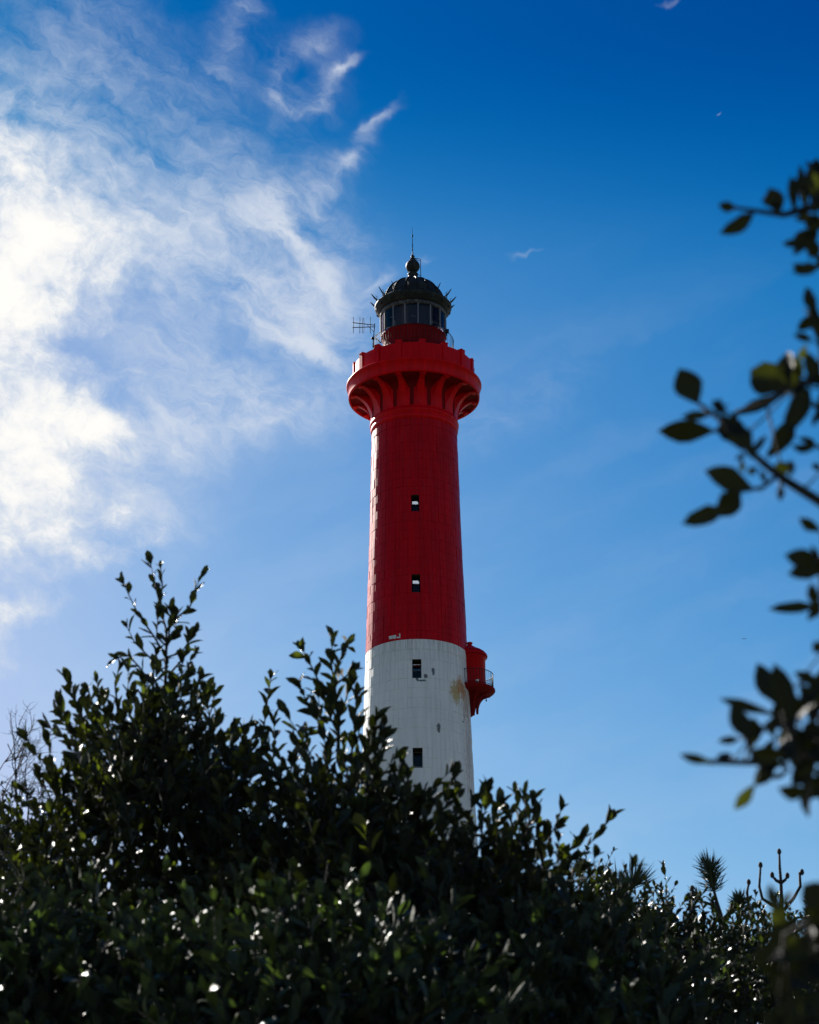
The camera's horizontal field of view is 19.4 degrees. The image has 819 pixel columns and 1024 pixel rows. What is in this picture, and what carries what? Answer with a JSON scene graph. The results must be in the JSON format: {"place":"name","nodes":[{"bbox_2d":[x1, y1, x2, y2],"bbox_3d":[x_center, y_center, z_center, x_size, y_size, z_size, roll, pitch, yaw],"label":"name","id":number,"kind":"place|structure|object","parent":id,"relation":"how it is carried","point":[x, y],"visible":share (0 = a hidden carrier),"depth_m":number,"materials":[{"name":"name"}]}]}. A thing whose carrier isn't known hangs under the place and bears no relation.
{"place":"outdoors","nodes":[
{"label":"outdoors","id":0,"kind":"place"},
{"bbox_2d":[0,0,818,1023],"label":"sky","id":1,"kind":"structure","parent":0,"point":[201,201],"materials":[{"name":"blue"}]},
{"bbox_2d":[690,885,693,903],"bbox_3d":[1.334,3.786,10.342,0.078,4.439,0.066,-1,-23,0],"label":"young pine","id":2,"kind":"object","parent":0,"point":[691,888],"visible":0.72,"depth_m":11.20,"materials":[{"name":"green plant"}]},
{"bbox_3d":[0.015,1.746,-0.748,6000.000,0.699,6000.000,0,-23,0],"label":"ground","id":3,"kind":"structure","parent":0,"visible":0},
{"bbox_2d":[0,701,70,833],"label":"bare twig bush","id":4,"kind":"object","parent":3,"relation":"on","point":[17,769],"visible":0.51,"depth_m":8.31,"materials":[{"name":"black plant"}]},
{"bbox_2d":[0,780,110,901],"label":"fine leaved shrub","id":5,"kind":"object","parent":3,"relation":"on","point":[6,831],"visible":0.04,"depth_m":8.20,"materials":[{"name":"green plant"}]},
{"bbox_2d":[0,854,270,1023],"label":"bush","id":6,"kind":"object","parent":3,"relation":"on","point":[40,983],"visible":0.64,"depth_m":4.06,"materials":[{"name":"green plant"}]},
{"bbox_2d":[0,550,310,948],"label":"holm oak shrub","id":7,"kind":"object","parent":3,"relation":"on","point":[151,777],"visible":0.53,"depth_m":5.57,"materials":[{"name":"green plant"}]},
{"bbox_2d":[61,857,540,1023],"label":"bush","id":8,"kind":"object","parent":3,"relation":"on","point":[333,970],"visible":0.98,"depth_m":3.86,"materials":[{"name":"green plant"}]},
{"bbox_2d":[176,625,457,957],"bbox_3d":[-0.148,1.860,4.717,0.759,3.546,1.386,-1,-23,0],"label":"holm oak shrub","id":9,"kind":"object","parent":3,"relation":"on","point":[281,848],"visible":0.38,"depth_m":5.10,"materials":[{"name":"green plant"}]},
{"bbox_2d":[346,229,494,863],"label":"lighthouse","id":10,"kind":"object","parent":3,"relation":"on","point":[413,387],"visible":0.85,"depth_m":127.75,"materials":[{"name":"red paint"}]},
{"bbox_2d":[353,317,380,344],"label":"antenna","id":11,"kind":"object","parent":10,"relation":"attached to","point":[370,324],"visible":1,"depth_m":134.72,"materials":[{"name":"black metal"}]},
{"bbox_2d":[411,495,418,510],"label":"window","id":12,"kind":"structure","parent":10,"relation":"in","point":[414,498],"depth_m":128.81,"materials":[{"name":"grey glass"}]},
{"bbox_2d":[410,574,419,591],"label":"window","id":13,"kind":"structure","parent":10,"relation":"in","point":[415,577],"depth_m":126.85,"materials":[{"name":"grey glass"}]},
{"bbox_2d":[412,659,421,677],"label":"window","id":14,"kind":"structure","parent":10,"relation":"in","point":[416,663],"depth_m":124.82,"materials":[{"name":"grey glass"}]},
{"bbox_2d":[413,748,422,767],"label":"window","id":15,"kind":"structure","parent":10,"relation":"in","point":[417,752],"depth_m":122.76,"materials":[{"name":"grey glass"}]},
{"bbox_2d":[282,760,647,1010],"bbox_3d":[0.134,1.974,4.488,0.930,3.143,1.304,-1,-23,0],"label":"holm oak shrub","id":16,"kind":"object","parent":3,"relation":"on","point":[502,863],"visible":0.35,"depth_m":4.79,"materials":[{"name":"green plant"}]},
{"bbox_2d":[352,856,764,1023],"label":"bush","id":17,"kind":"object","parent":3,"relation":"on","point":[557,970],"visible":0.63,"depth_m":4.31,"materials":[{"name":"green plant"}]},
{"bbox_2d":[545,845,672,983],"bbox_3d":[0.681,3.039,8.025,0.768,3.984,1.254,-1,-23,0],"label":"leaved shrub","id":18,"kind":"object","parent":3,"relation":"on","point":[600,888],"visible":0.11,"depth_m":8.61,"materials":[{"name":"green plant"}]},
{"bbox_2d":[593,856,660,919],"bbox_3d":[0.995,3.723,10.373,0.415,4.590,0.218,-1,-23,0],"label":"young pine","id":19,"kind":"object","parent":3,"relation":"on","point":[638,877],"visible":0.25,"depth_m":11.20,"materials":[{"name":"green plant"}]},
{"bbox_2d":[627,860,767,1019],"bbox_3d":[1.097,3.238,8.598,0.788,4.058,1.275,-1,-23,0],"label":"leaved shrub","id":20,"kind":"object","parent":3,"relation":"on","point":[687,925],"visible":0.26,"depth_m":9.20,"materials":[{"name":"green plant"}]},
{"bbox_2d":[684,847,726,935],"bbox_3d":[1.472,3.831,10.859,0.236,4.766,0.185,-1,-23,0],"label":"young pine","id":21,"kind":"object","parent":3,"relation":"on","point":[711,872],"visible":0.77,"depth_m":11.72,"materials":[{"name":"green plant"}]},
{"bbox_2d":[609,910,818,1023],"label":"leaved shrub","id":22,"kind":"object","parent":3,"relation":"on","point":[758,981],"visible":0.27,"depth_m":7.50,"materials":[{"name":"green plant"}]},
{"bbox_2d":[658,158,818,1023],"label":"tree","id":23,"kind":"object","parent":3,"relation":"on","point":[798,747],"visible":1,"depth_m":1.60,"materials":[{"name":"green plant"}]},
{"bbox_2d":[726,879,751,941],"bbox_3d":[1.628,3.908,10.829,0.144,4.597,0.137,-1,-23,0],"label":"young pine","id":24,"kind":"object","parent":3,"relation":"on","point":[738,898],"visible":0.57,"depth_m":11.68,"materials":[{"name":"green plant"}]},
{"bbox_2d":[705,889,808,1023],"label":"leaved shrub","id":25,"kind":"object","parent":3,"relation":"on","point":[766,925],"visible":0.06,"depth_m":9.65,"materials":[{"name":"green plant"}]},
{"bbox_2d":[758,849,803,910],"bbox_3d":[1.756,3.701,10.377,0.222,4.608,0.066,-1,-23,0],"label":"young pine","id":26,"kind":"object","parent":3,"relation":"on","point":[780,881],"visible":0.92,"depth_m":11.22,"materials":[{"name":"green plant"}]}
]}

